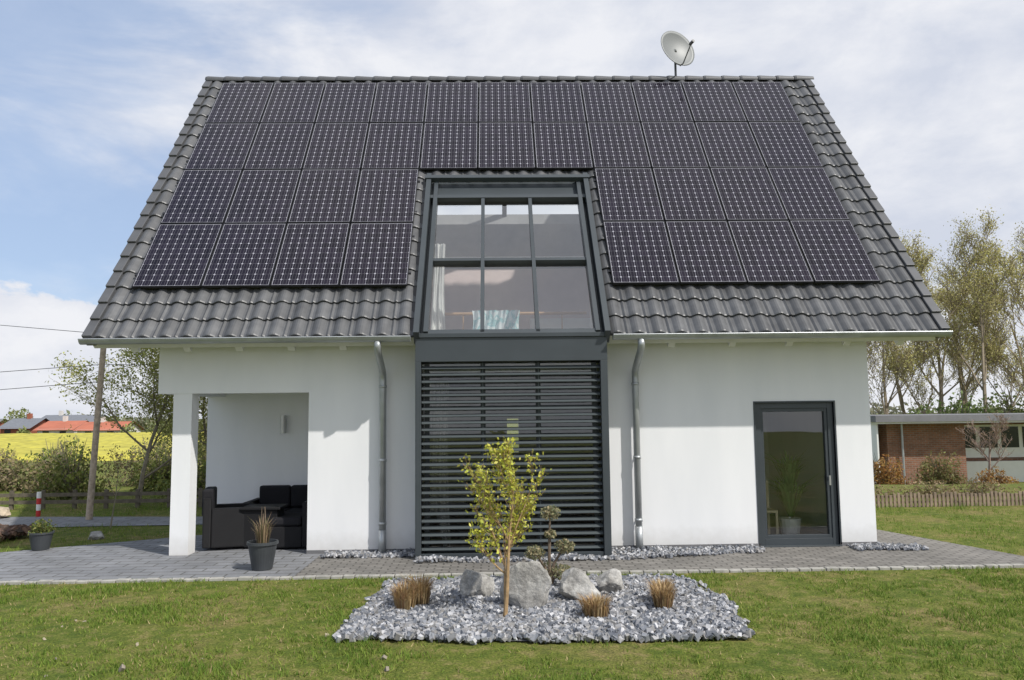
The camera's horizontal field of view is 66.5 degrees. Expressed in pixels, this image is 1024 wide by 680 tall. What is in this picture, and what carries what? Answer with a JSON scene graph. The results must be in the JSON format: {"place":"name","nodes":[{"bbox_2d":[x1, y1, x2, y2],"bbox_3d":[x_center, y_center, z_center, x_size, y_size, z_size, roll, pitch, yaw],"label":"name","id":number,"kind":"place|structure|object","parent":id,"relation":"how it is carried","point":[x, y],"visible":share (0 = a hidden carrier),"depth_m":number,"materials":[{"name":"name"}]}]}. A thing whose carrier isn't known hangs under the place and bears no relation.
{"place":"outdoors","nodes":[
{"label":"outdoors","id":0,"kind":"place"},
{"bbox_2d":[0,517,202,526],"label":"back path","id":1,"kind":"structure","parent":0,"point":[94,521],"depth_m":15.26,"materials":[{"name":"stone"}]},
{"bbox_2d":[85,348,105,519],"bbox_3d":[-8.362,1.700,15.732,0.286,3.785,0.126,-1,-6,-1],"label":"wooden pole","id":2,"kind":"object","parent":1,"relation":"on","point":[94,456],"visible":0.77,"depth_m":15.67,"materials":[{"name":"brown wood"}]},
{"bbox_2d":[0,325,132,389],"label":"power lines","id":3,"kind":"object","parent":2,"relation":"attached to","point":[57,367],"visible":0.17,"depth_m":16.52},
{"bbox_2d":[0,431,205,461],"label":"rapeseed field","id":4,"kind":"structure","parent":0,"point":[25,443],"depth_m":59.60,"materials":[{"name":"plant"}]},
{"bbox_2d":[0,535,319,580],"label":"terrace paving","id":5,"kind":"structure","parent":0,"point":[145,559],"depth_m":10.74,"materials":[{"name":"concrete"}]},
{"bbox_2d":[28,517,55,550],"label":"potted plant","id":6,"kind":"object","parent":5,"relation":"on","point":[40,537],"visible":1,"depth_m":11.85,"materials":[{"name":"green plant"}]},
{"bbox_2d":[169,394,198,555],"bbox_3d":[-4.828,1.962,11.513,0.270,2.330,0.270,-1,-6,-1],"label":"porch post","id":7,"kind":"object","parent":5,"relation":"on","point":[184,477],"visible":0.93,"depth_m":11.40,"materials":[{"name":"white paint"}]},
{"bbox_2d":[202,486,253,548],"bbox_3d":[-4.367,2.706,12.044,0.720,0.860,0.700,1,-6,-15],"label":"outdoor armchair","id":8,"kind":"object","parent":5,"relation":"on","point":[222,525],"visible":0.78,"depth_m":11.70,"materials":[{"name":"black wicker"}]},
{"bbox_2d":[247,507,278,570],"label":"potted plant","id":9,"kind":"object","parent":5,"relation":"on","point":[262,547],"visible":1,"depth_m":10.09,"materials":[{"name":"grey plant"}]},
{"bbox_2d":[240,504,287,546],"bbox_3d":[-3.796,2.839,11.973,0.600,0.590,0.500,-1,-6,-1],"label":"outdoor table","id":10,"kind":"object","parent":5,"relation":"on","point":[252,512],"visible":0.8,"depth_m":11.78,"materials":[{"name":"black wicker"}]},
{"bbox_2d":[244,485,307,548],"bbox_3d":[-3.672,2.798,12.452,1.270,0.860,1.580,-1,-6,-1],"label":"outdoor sofa","id":11,"kind":"object","parent":5,"relation":"on","point":[289,528],"visible":0.38,"depth_m":11.86,"materials":[{"name":"black wicker"}]},
{"bbox_2d":[0,413,1023,679],"bbox_3d":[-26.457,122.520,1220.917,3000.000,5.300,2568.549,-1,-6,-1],"label":"ground","id":12,"kind":"structure","parent":0,"point":[474,667],"depth_m":7.18,"materials":[{"name":"green plant"}]},
{"bbox_2d":[0,443,27,488],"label":"hedge shrub","id":13,"kind":"object","parent":12,"relation":"on","point":[9,457],"visible":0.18,"depth_m":22.95,"materials":[{"name":"green plant"}]},
{"bbox_2d":[0,523,36,541],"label":"soil heap","id":14,"kind":"object","parent":12,"relation":"on","point":[8,531],"visible":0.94,"depth_m":13.10,"materials":[{"name":"soil"}]},
{"bbox_2d":[0,427,36,433],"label":"walls","id":15,"kind":"structure","parent":12,"relation":"on","point":[31,430],"depth_m":128.05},
{"bbox_2d":[0,418,48,428],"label":"roof","id":16,"kind":"structure","parent":15,"relation":"on","point":[20,423],"depth_m":129.86,"materials":[{"name":"stone"}]},
{"bbox_2d":[0,456,50,492],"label":"hedge shrub","id":17,"kind":"object","parent":12,"relation":"on","point":[9,482],"visible":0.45,"depth_m":22.18,"materials":[{"name":"green plant"}]},
{"bbox_2d":[6,437,87,498],"bbox_3d":[-12.021,3.360,20.590,1.946,1.604,1.739,-1,-6,-1],"label":"hedge shrub","id":18,"kind":"object","parent":12,"relation":"on","point":[34,483],"visible":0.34,"depth_m":20.27,"materials":[{"name":"green plant"}]},
{"bbox_2d":[19,438,86,490],"bbox_3d":[-13.361,3.616,22.652,1.718,1.525,1.870,-1,-6,-1],"label":"hedge shrub","id":19,"kind":"object","parent":12,"relation":"on","point":[50,451],"visible":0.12,"depth_m":22.53,"materials":[{"name":"green plant"}]},
{"bbox_2d":[37,430,76,432],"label":"walls","id":20,"kind":"structure","parent":12,"relation":"on","point":[54,431],"depth_m":127.19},
{"bbox_2d":[34,421,87,429],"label":"roof","id":21,"kind":"structure","parent":20,"relation":"on","point":[54,425],"depth_m":128.97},
{"bbox_2d":[24,426,116,500],"bbox_3d":[-10.984,3.088,19.671,1.929,1.936,1.710,-3,-6,22],"label":"hedge shrub","id":22,"kind":"object","parent":12,"relation":"on","point":[68,482],"visible":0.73,"depth_m":19.49,"materials":[{"name":"green plant"}]},
{"bbox_2d":[0,407,172,433],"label":"distant trees","id":23,"kind":"object","parent":12,"relation":"on","point":[21,415],"visible":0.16,"depth_m":136.27,"materials":[{"name":"green plant"}]},
{"bbox_2d":[0,495,201,551],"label":"lawn grass","id":24,"kind":"structure","parent":12,"relation":"on","point":[142,513],"depth_m":16.06,"materials":[{"name":"plant"}]},
{"bbox_2d":[0,488,202,509],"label":"fence","id":25,"kind":"object","parent":12,"relation":"on","point":[74,501],"visible":0.59,"depth_m":17.53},
{"bbox_2d":[77,428,140,432],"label":"walls","id":26,"kind":"structure","parent":12,"relation":"on","point":[105,431],"depth_m":125.40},
{"bbox_2d":[73,421,143,430],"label":"roof","id":27,"kind":"structure","parent":26,"relation":"on","point":[87,426],"depth_m":127.12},
{"bbox_2d":[98,443,142,526],"bbox_3d":[-7.242,2.672,14.331,0.683,1.554,0.646,-3,-6,27],"label":"sapling tree","id":28,"kind":"object","parent":12,"relation":"on","point":[118,464],"visible":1,"depth_m":14.30,"materials":[{"name":"green plant"}]},
{"bbox_2d":[45,348,207,504],"bbox_3d":[-8.466,1.441,18.506,4.042,4.846,3.996,-4,-6,31],"label":"young tree","id":29,"kind":"object","parent":12,"relation":"on","point":[152,368],"visible":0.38,"depth_m":18.27,"materials":[{"name":"green plant"}]},
{"bbox_2d":[64,410,206,431],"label":"distant trees","id":30,"kind":"object","parent":12,"relation":"on","point":[129,419],"visible":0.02,"depth_m":200.92,"materials":[{"name":"green plant"}]},
{"bbox_2d":[112,435,171,486],"bbox_3d":[-10.956,3.640,23.630,2.217,1.595,1.865,-1,-6,-1],"label":"hedge shrub","id":31,"kind":"object","parent":12,"relation":"on","point":[129,471],"visible":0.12,"depth_m":23.53,"materials":[{"name":"green plant"}]},
{"bbox_2d":[127,434,197,491],"bbox_3d":[-9.557,3.411,21.474,1.843,1.629,1.896,-1,-6,-1],"label":"hedge shrub","id":32,"kind":"object","parent":12,"relation":"on","point":[152,482],"visible":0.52,"depth_m":21.29,"materials":[{"name":"green plant"}]},
{"bbox_2d":[128,348,207,465],"bbox_3d":[-7.663,1.500,19.938,4.064,4.982,3.665,-1,-6,-1],"label":"young tree","id":33,"kind":"object","parent":12,"relation":"on","point":[205,399],"visible":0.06,"depth_m":19.29,"materials":[{"name":"green plant"}]},
{"bbox_2d":[151,453,205,498],"bbox_3d":[-7.691,3.338,19.229,2.439,1.281,1.948,-1,-6,-1],"label":"hedge shrub","id":34,"kind":"object","parent":12,"relation":"on","point":[200,482],"visible":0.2,"depth_m":18.93,"materials":[{"name":"green plant"}]},
{"bbox_2d":[167,394,225,503],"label":"gable wall","id":35,"kind":"structure","parent":12,"relation":"on","point":[215,442],"depth_m":13.38,"materials":[{"name":"white paint"}]},
{"bbox_2d":[43,620,388,676],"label":"loose stones","id":36,"kind":"object","parent":12,"relation":"on","point":[122,667],"visible":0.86,"depth_m":6.19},
{"bbox_2d":[422,388,592,496],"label":"wall","id":37,"kind":"structure","parent":12,"relation":"on","point":[528,424],"depth_m":18.60,"materials":[{"name":"white paint"}]},
{"bbox_2d":[158,341,856,549],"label":"front walls","id":38,"kind":"structure","parent":12,"relation":"on","point":[697,455],"depth_m":11.55,"materials":[{"name":"white paint"}]},
{"bbox_2d":[374,341,386,552],"bbox_3d":[-1.872,1.547,11.100,0.115,3.010,0.730,-1,-6,-1],"label":"downpipe","id":39,"kind":"object","parent":38,"relation":"attached to","point":[382,460],"visible":0.95,"depth_m":11.27,"materials":[{"name":"metal"}]},
{"bbox_2d":[94,181,935,347],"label":"roof deck","id":40,"kind":"structure","parent":38,"relation":"on","point":[611,341],"depth_m":11.19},
{"bbox_2d":[78,336,410,344],"bbox_3d":[-3.702,0.005,10.897,4.570,0.082,0.171,-1,-6,-1],"label":"gutter","id":41,"kind":"object","parent":40,"relation":"attached to","point":[205,340],"visible":1,"depth_m":10.84,"materials":[{"name":"metal"}]},
{"bbox_2d":[132,82,880,287],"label":"solar panels","id":42,"kind":"object","parent":40,"relation":"attached to","point":[743,159],"visible":1,"depth_m":13.44,"materials":[{"name":"glass"}]},
{"bbox_2d":[435,214,585,268],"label":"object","id":43,"kind":"structure","parent":40,"relation":"attached to","point":[509,235],"depth_m":17.55,"materials":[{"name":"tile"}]},
{"bbox_2d":[410,179,612,335],"bbox_3d":[-0.041,-1.427,12.318,2.900,2.979,2.291,-1,-6,-1],"label":"glazing flashing","id":44,"kind":"object","parent":40,"relation":"attached to","point":[417,263],"visible":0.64,"depth_m":12.12,"materials":[{"name":"metal"}]},
{"bbox_2d":[130,341,904,351],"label":"rafter tails","id":45,"kind":"object","parent":40,"relation":"attached to","point":[730,344],"visible":0.16,"depth_m":11.45,"materials":[{"name":"wood"}]},
{"bbox_2d":[661,31,694,75],"bbox_3d":[3.364,-5.769,15.830,0.664,1.203,0.689,-2,-6,13],"label":"satellite dish","id":46,"kind":"object","parent":40,"relation":"on","point":[677,48],"visible":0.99,"depth_m":15.99,"materials":[{"name":"metal"}]},
{"bbox_2d":[612,330,952,339],"bbox_3d":[3.827,-0.064,11.067,4.812,0.082,0.171,-1,-6,-1],"label":"gutter","id":47,"kind":"object","parent":40,"relation":"attached to","point":[762,335],"visible":1,"depth_m":11.01,"materials":[{"name":"metal"}]},
{"bbox_2d":[306,542,876,553],"bbox_3d":[1.201,3.037,11.383,8.344,0.070,0.012,-1,-6,-1],"label":"plinth strip","id":48,"kind":"object","parent":38,"relation":"attached to","point":[621,546],"visible":0.38,"depth_m":11.41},
{"bbox_2d":[631,339,644,550],"bbox_3d":[1.832,1.513,11.184,0.115,3.010,0.730,-1,-6,-1],"label":"downpipe","id":49,"kind":"object","parent":38,"relation":"attached to","point":[637,456],"visible":0.89,"depth_m":11.36,"materials":[{"name":"metal"}]},
{"bbox_2d":[753,400,841,547],"bbox_3d":[4.218,1.980,11.592,1.230,2.145,0.170,-1,-6,-1],"label":"door frame","id":50,"kind":"object","parent":38,"relation":"attached to","point":[830,538],"visible":0.98,"depth_m":11.59,"materials":[{"name":"metal"}]},
{"bbox_2d":[0,563,1023,584],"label":"edging stones","id":51,"kind":"object","parent":12,"relation":"on","point":[351,576],"visible":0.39,"depth_m":9.69,"materials":[{"name":"concrete"}]},
{"bbox_2d":[387,620,735,640],"bbox_3d":[0.326,2.751,8.073,3.715,0.001,2.489,-1,-6,-1],"label":"gravel base","id":52,"kind":"object","parent":12,"relation":"on","point":[518,639],"visible":0.11,"depth_m":6.88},
{"bbox_2d":[459,569,494,596],"bbox_3d":[-0.378,2.669,8.406,0.345,0.417,0.279,-3,-6,20],"label":"boulder","id":53,"kind":"object","parent":52,"relation":"on","point":[472,582],"visible":0.73,"depth_m":8.32,"materials":[{"name":"stone"}]},
{"bbox_2d":[500,561,551,609],"bbox_3d":[0.145,2.574,7.992,0.545,0.654,0.324,-1,-6,7],"label":"boulder","id":54,"kind":"object","parent":52,"relation":"on","point":[530,582],"visible":0.71,"depth_m":7.87,"materials":[{"name":"stone"}]},
{"bbox_2d":[332,572,754,644],"bbox_3d":[0.330,2.721,8.074,3.915,0.156,2.696,-1,-6,-1],"label":"gravel bed","id":55,"kind":"object","parent":52,"relation":"on","point":[448,612],"visible":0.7,"depth_m":7.38,"materials":[{"name":"gravel"}]},
{"bbox_2d":[388,578,422,609],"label":"ornamental grass","id":56,"kind":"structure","parent":55,"relation":"on","point":[404,597],"depth_m":7.85,"materials":[{"name":"beige plant"}]},
{"bbox_2d":[399,572,438,604],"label":"ornamental grass","id":57,"kind":"object","parent":55,"relation":"on","point":[424,594],"depth_m":8.05,"materials":[{"name":"beige plant"}]},
{"bbox_2d":[457,437,550,616],"bbox_3d":[-0.074,1.831,7.719,0.817,1.760,0.767,2,-6,-27],"label":"golden shrub","id":58,"kind":"object","parent":55,"relation":"on","point":[510,535],"visible":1,"depth_m":7.67,"materials":[{"name":"green plant"}]},
{"bbox_2d":[524,505,574,584],"bbox_3d":[0.433,2.368,8.946,0.592,0.965,0.376,-1,-6,7],"label":"dwarf pine","id":59,"kind":"object","parent":55,"relation":"on","point":[568,548],"visible":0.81,"depth_m":8.90,"materials":[{"name":"green plant"}]},
{"bbox_2d":[576,591,613,617],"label":"ornamental grass","id":60,"kind":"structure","parent":55,"relation":"on","point":[595,606],"depth_m":7.44,"materials":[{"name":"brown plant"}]},
{"bbox_2d":[642,580,680,608],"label":"ornamental grass","id":61,"kind":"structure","parent":55,"relation":"on","point":[664,597],"depth_m":7.74,"materials":[{"name":"beige plant"}]},
{"bbox_2d":[558,567,600,601],"bbox_3d":[0.737,2.627,8.181,0.471,0.466,0.320,-4,-6,31],"label":"boulder","id":62,"kind":"object","parent":52,"relation":"on","point":[573,580],"visible":0.7,"depth_m":8.13,"materials":[{"name":"stone"}]},
{"bbox_2d":[595,568,623,592],"bbox_3d":[1.071,2.697,8.578,0.321,0.341,0.250,-1,-6,0],"label":"boulder","id":63,"kind":"object","parent":52,"relation":"on","point":[610,580],"visible":0.78,"depth_m":8.52,"materials":[{"name":"stone"}]},
{"bbox_2d":[767,341,876,541],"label":"gable wall","id":64,"kind":"structure","parent":12,"relation":"on","point":[793,434],"depth_m":12.73,"materials":[{"name":"white paint"}]},
{"bbox_2d":[873,454,910,484],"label":"copper shrub","id":65,"kind":"object","parent":12,"relation":"on","point":[885,477],"visible":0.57,"depth_m":28.89,"materials":[{"name":"brown plant"}]},
{"bbox_2d":[866,341,946,414],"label":"deciduous tree","id":66,"kind":"object","parent":12,"relation":"on","point":[902,362],"visible":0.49,"depth_m":51.34,"materials":[{"name":"green plant"}]},
{"bbox_2d":[872,341,965,413],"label":"deciduous tree","id":67,"kind":"object","parent":12,"relation":"on","point":[900,395],"visible":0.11,"depth_m":60.02,"materials":[{"name":"green plant"}]},
{"bbox_2d":[893,480,967,498],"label":"dry perennials","id":68,"kind":"object","parent":12,"relation":"on","point":[929,490],"visible":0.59,"depth_m":17.92,"materials":[{"name":"brown plant"}]},
{"bbox_2d":[877,229,984,413],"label":"deciduous tree","id":69,"kind":"object","parent":12,"relation":"on","point":[919,261],"visible":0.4,"depth_m":53.01,"materials":[{"name":"green plant"}]},
{"bbox_2d":[908,449,971,484],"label":"box shrub","id":70,"kind":"object","parent":12,"relation":"on","point":[947,475],"visible":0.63,"depth_m":28.48,"materials":[{"name":"green plant"}]},
{"bbox_2d":[870,402,1019,414],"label":"distant trees","id":71,"kind":"object","parent":12,"relation":"on","point":[894,409],"visible":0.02,"depth_m":244.64,"materials":[{"name":"green plant"}]},
{"bbox_2d":[870,413,1023,484],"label":"brick bungalow","id":72,"kind":"object","parent":12,"relation":"on","point":[909,441],"visible":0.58,"depth_m":34.75,"materials":[{"name":"brown brick"}]},
{"bbox_2d":[964,424,1023,457],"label":"window frames","id":73,"kind":"structure","parent":72,"relation":"in","point":[1018,451],"depth_m":35.94,"materials":[{"name":"white paint"}]},
{"bbox_2d":[964,426,1023,447],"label":"windows","id":74,"kind":"structure","parent":72,"relation":"in","point":[1013,431],"depth_m":35.96,"materials":[{"name":"black glass"}]},
{"bbox_2d":[875,491,1023,507],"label":"picket fence","id":75,"kind":"object","parent":12,"relation":"on","point":[998,497],"visible":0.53,"depth_m":16.16,"materials":[{"name":"brown wood"}]},
{"bbox_2d":[908,385,1002,413],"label":"evergreen shrub","id":76,"kind":"object","parent":12,"relation":"on","point":[973,409],"visible":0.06,"depth_m":48.90,"materials":[{"name":"green plant"}]},
{"bbox_2d":[923,258,1005,413],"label":"deciduous tree","id":77,"kind":"object","parent":12,"relation":"on","point":[968,347],"visible":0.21,"depth_m":63.25,"materials":[{"name":"green plant"}]},
{"bbox_2d":[920,204,1018,413],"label":"deciduous tree","id":78,"kind":"object","parent":12,"relation":"on","point":[979,246],"visible":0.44,"depth_m":55.28,"materials":[{"name":"green plant"}]},
{"bbox_2d":[937,244,1023,412],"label":"deciduous tree","id":79,"kind":"object","parent":12,"relation":"on","point":[991,283],"visible":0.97,"depth_m":50.99,"materials":[{"name":"green plant"}]},
{"bbox_2d":[940,478,1021,496],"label":"dry perennials","id":80,"kind":"object","parent":12,"relation":"on","point":[977,489],"visible":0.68,"depth_m":18.21,"materials":[{"name":"brown plant"}]},
{"bbox_2d":[956,412,1013,478],"bbox_3d":[18.376,4.315,30.291,1.460,3.170,1.916,2,-6,-28],"label":"bare shrub tree","id":81,"kind":"object","parent":12,"relation":"on","point":[996,432],"visible":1,"depth_m":30.08,"materials":[{"name":"brown plant"}]},
{"bbox_2d":[949,237,1023,410],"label":"deciduous tree","id":82,"kind":"object","parent":12,"relation":"on","point":[988,346],"visible":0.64,"depth_m":51.87,"materials":[{"name":"green plant"}]},
{"bbox_2d":[972,466,1018,483],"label":"copper shrub","id":83,"kind":"object","parent":12,"relation":"on","point":[999,477],"visible":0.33,"depth_m":29.05,"materials":[{"name":"brown plant"}]},
{"bbox_2d":[979,383,1023,412],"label":"evergreen shrub","id":84,"kind":"object","parent":12,"relation":"on","point":[1007,405],"visible":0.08,"depth_m":50.16,"materials":[{"name":"green plant"}]},
{"bbox_2d":[982,221,1023,395],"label":"deciduous tree","id":85,"kind":"object","parent":12,"relation":"on","point":[1019,296],"visible":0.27,"depth_m":55.45,"materials":[{"name":"green plant"}]},
{"bbox_2d":[1007,228,1023,266],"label":"deciduous tree","id":86,"kind":"object","parent":12,"relation":"on","point":[1021,238],"visible":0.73,"depth_m":66.13,"materials":[{"name":"green plant"}]},
{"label":"walls","id":87,"kind":"object","parent":12,"relation":"on","visible":0},
{"bbox_2d":[42,414,108,421],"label":"roof","id":88,"kind":"structure","parent":87,"relation":"on","point":[89,418],"depth_m":145.68,"materials":[{"name":"tile"}]},
{"bbox_2d":[0,0,1023,420],"label":"sky","id":89,"kind":"structure","parent":0,"point":[926,97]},
{"bbox_2d":[81,75,949,345],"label":"roof tiles","id":90,"kind":"object","parent":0,"point":[892,300],"visible":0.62,"depth_m":11.48,"materials":[{"name":"tile"}]},
{"bbox_2d":[422,500,825,546],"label":"interior floor","id":91,"kind":"structure","parent":0,"point":[805,530],"depth_m":13.38,"materials":[{"name":"grey"}]},
{"bbox_2d":[422,411,600,511],"bbox_3d":[-0.317,2.537,17.278,4.500,2.170,2.490,-1,-6,-1],"label":"room furniture","id":92,"kind":"object","parent":91,"relation":"on","point":[543,480],"visible":0.24,"depth_m":16.91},
{"bbox_2d":[422,363,770,513],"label":"interior walls","id":93,"kind":"structure","parent":91,"relation":"on","point":[765,431],"depth_m":13.25,"materials":[{"name":"paint"}]},
{"bbox_2d":[430,383,450,546],"bbox_3d":[-1.098,2.048,11.788,0.340,2.832,0.098,-1,-6,-1],"label":"curtain","id":94,"kind":"object","parent":93,"relation":"hanging from","point":[439,453],"visible":0.49,"depth_m":11.81,"materials":[{"name":"fabric"}]},
{"bbox_2d":[429,256,590,329],"bbox_3d":[-0.086,-0.751,14.566,4.500,2.650,6.550,-1,-6,-1],"label":"gallery room","id":95,"kind":"object","parent":93,"relation":"on","point":[562,289],"visible":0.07,"depth_m":17.79,"materials":[{"name":"paint"}]},
{"bbox_2d":[431,243,445,329],"bbox_3d":[-1.178,-0.496,12.534,0.260,2.124,0.098,-1,-6,-1],"label":"curtain","id":96,"kind":"object","parent":95,"relation":"hanging from","point":[438,315],"visible":0.71,"depth_m":12.56,"materials":[{"name":"fabric"}]},
{"bbox_2d":[472,310,519,328],"bbox_3d":[-0.244,-0.137,12.067,0.780,0.649,0.098,-1,-6,-1],"label":"blanket","id":97,"kind":"object","parent":95,"relation":"on","point":[501,319],"visible":0.45,"depth_m":12.08,"materials":[{"name":"fabric"}]},
{"bbox_2d":[445,311,586,328],"bbox_3d":[-0.036,-0.083,12.618,2.500,0.745,0.050,-1,-6,-1],"label":"gallery rail","id":98,"kind":"object","parent":95,"relation":"in","point":[522,313],"visible":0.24,"depth_m":12.64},
{"bbox_2d":[765,480,778,533],"bbox_3d":[3.939,2.655,12.225,0.300,0.870,0.410,-1,-6,-1],"label":"wooden chair","id":99,"kind":"object","parent":91,"relation":"on","point":[770,510],"visible":0.33,"depth_m":12.36,"materials":[{"name":"brown wood"}]},
{"bbox_2d":[765,449,823,533],"bbox_3d":[4.343,2.390,12.298,1.358,1.402,1.236,-1,-6,-1],"label":"indoor plant","id":100,"kind":"object","parent":91,"relation":"on","point":[788,495],"visible":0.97,"depth_m":12.16,"materials":[{"name":"green plant"}]},
{"bbox_2d":[295,529,1023,575],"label":"brick path","id":101,"kind":"structure","parent":0,"point":[941,553],"depth_m":10.40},
{"bbox_2d":[320,547,424,558],"bbox_3d":[-1.940,3.043,11.103,1.501,0.122,0.457,-1,-6,-1],"label":"gravel strip","id":102,"kind":"object","parent":101,"relation":"on","point":[393,553],"visible":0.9,"depth_m":10.98,"materials":[{"name":"gravel"}]},
{"bbox_2d":[415,332,611,559],"bbox_3d":[0.001,1.479,11.190,2.740,3.120,0.645,-1,-6,-1],"label":"bay frame","id":103,"kind":"object","parent":101,"relation":"on","point":[535,348],"visible":0.67,"depth_m":11.01,"materials":[{"name":"metal"}]},
{"bbox_2d":[413,173,610,343],"bbox_3d":[-0.041,-1.419,12.304,2.820,3.150,2.485,-1,-6,-1],"label":"roof glazing frame","id":104,"kind":"object","parent":103,"relation":"on","point":[529,190],"visible":0.91,"depth_m":12.55,"materials":[{"name":"metal"}]},
{"bbox_2d":[421,362,603,550],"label":"louvre slats","id":105,"kind":"object","parent":103,"relation":"attached to","point":[540,490],"visible":0.82,"depth_m":10.95,"materials":[{"name":"metal"}]},
{"bbox_2d":[413,544,764,562],"bbox_3d":[1.132,2.988,10.930,4.948,0.121,0.930,-1,-6,-1],"label":"gravel strip","id":106,"kind":"object","parent":101,"relation":"on","point":[646,552],"visible":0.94,"depth_m":10.75,"materials":[{"name":"gravel"}]},
{"bbox_2d":[847,542,928,550],"bbox_3d":[5.378,2.970,11.234,1.041,0.105,0.532,-1,-6,-1],"label":"gravel strip","id":107,"kind":"object","parent":101,"relation":"on","point":[888,546],"visible":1,"depth_m":11.10,"materials":[{"name":"gravel"}]},
{"bbox_2d":[875,497,1023,554],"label":"side lawn grass","id":108,"kind":"structure","parent":0,"point":[973,529],"depth_m":13.59,"materials":[{"name":"plant"}]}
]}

